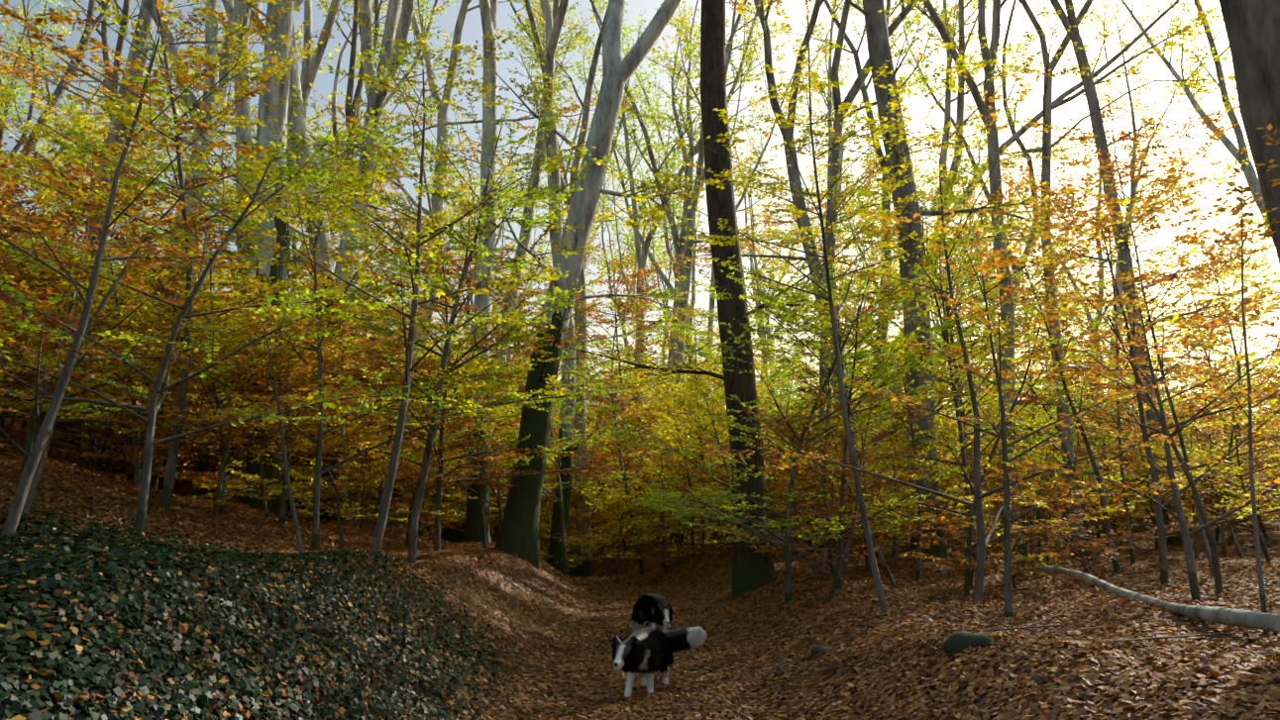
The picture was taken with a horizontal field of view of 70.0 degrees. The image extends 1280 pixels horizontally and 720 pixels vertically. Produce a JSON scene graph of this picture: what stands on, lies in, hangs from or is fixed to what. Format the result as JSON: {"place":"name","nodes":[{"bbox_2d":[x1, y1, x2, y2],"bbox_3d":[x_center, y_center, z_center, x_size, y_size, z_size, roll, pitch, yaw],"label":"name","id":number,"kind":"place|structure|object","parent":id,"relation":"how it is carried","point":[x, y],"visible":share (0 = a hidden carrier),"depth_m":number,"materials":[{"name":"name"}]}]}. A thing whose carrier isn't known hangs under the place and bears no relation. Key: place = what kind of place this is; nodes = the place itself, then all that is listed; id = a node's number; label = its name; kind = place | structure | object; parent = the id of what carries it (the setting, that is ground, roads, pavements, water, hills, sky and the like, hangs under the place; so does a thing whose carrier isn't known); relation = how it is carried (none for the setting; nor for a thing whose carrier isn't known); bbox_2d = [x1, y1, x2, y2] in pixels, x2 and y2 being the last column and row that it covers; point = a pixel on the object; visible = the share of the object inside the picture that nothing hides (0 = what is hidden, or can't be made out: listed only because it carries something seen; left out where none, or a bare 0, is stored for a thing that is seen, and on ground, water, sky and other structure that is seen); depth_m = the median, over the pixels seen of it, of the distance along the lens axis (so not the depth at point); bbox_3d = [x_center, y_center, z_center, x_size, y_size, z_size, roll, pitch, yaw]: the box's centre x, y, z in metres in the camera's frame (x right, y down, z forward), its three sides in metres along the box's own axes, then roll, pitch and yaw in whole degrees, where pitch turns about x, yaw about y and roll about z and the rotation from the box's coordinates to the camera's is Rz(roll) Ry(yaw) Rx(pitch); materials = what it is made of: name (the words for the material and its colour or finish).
{"place":"outdoors","nodes":[
{"label":"outdoors","id":0,"kind":"place"},
{"bbox_2d":[0,323,1279,719],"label":"forest ground","id":1,"kind":"structure","parent":0,"point":[18,437],"depth_m":13.63,"materials":[{"name":"brown soil"}]},
{"bbox_2d":[0,486,534,719],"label":"ivy ground cover","id":2,"kind":"object","parent":1,"relation":"on","point":[115,556],"visible":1,"depth_m":5.74,"materials":[{"name":"green plant"}]},
{"bbox_2d":[0,0,1279,719],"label":"forest trees","id":3,"kind":"object","parent":1,"relation":"on","point":[53,238],"depth_m":16.80,"materials":[{"name":"plant"}]},
{"bbox_2d":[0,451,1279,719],"bbox_3d":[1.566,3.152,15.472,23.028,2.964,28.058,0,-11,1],"label":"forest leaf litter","id":4,"kind":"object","parent":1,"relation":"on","point":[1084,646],"visible":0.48,"depth_m":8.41,"materials":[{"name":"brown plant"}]},
{"bbox_2d":[631,593,672,632],"bbox_3d":[0.216,3.593,12.863,0.284,0.584,1.320,4,-12,-19],"label":"dog","id":5,"kind":"object","parent":1,"relation":"on","point":[652,610],"visible":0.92,"depth_m":12.70,"materials":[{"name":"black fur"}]},
{"bbox_2d":[611,627,707,700],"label":"dog","id":6,"kind":"object","parent":1,"relation":"on","point":[646,653],"visible":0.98,"depth_m":8.53,"materials":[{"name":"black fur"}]},
{"bbox_2d":[810,644,829,658],"bbox_3d":[1.911,3.027,9.473,0.352,0.143,0.270,3,-11,-17],"label":"mossy stone","id":7,"kind":"object","parent":1,"relation":"on","point":[817,649],"visible":0.33,"depth_m":9.37,"materials":[{"name":"stone"}]},
{"bbox_2d":[943,631,993,656],"bbox_3d":[2.527,2.207,7.053,0.332,0.229,0.455,2,-11,-8],"label":"mossy stone","id":8,"kind":"object","parent":1,"relation":"on","point":[959,641],"visible":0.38,"depth_m":6.94,"materials":[{"name":"stone"}]},
{"bbox_2d":[1035,565,1279,632],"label":"fallen log","id":9,"kind":"object","parent":1,"relation":"on","point":[1242,618],"visible":0.9,"depth_m":7.16,"materials":[{"name":"grey wood"}]},
{"bbox_2d":[0,0,1279,455],"label":"sky","id":10,"kind":"structure","parent":0,"point":[1076,109],"materials":[{"name":"white"}]}
]}

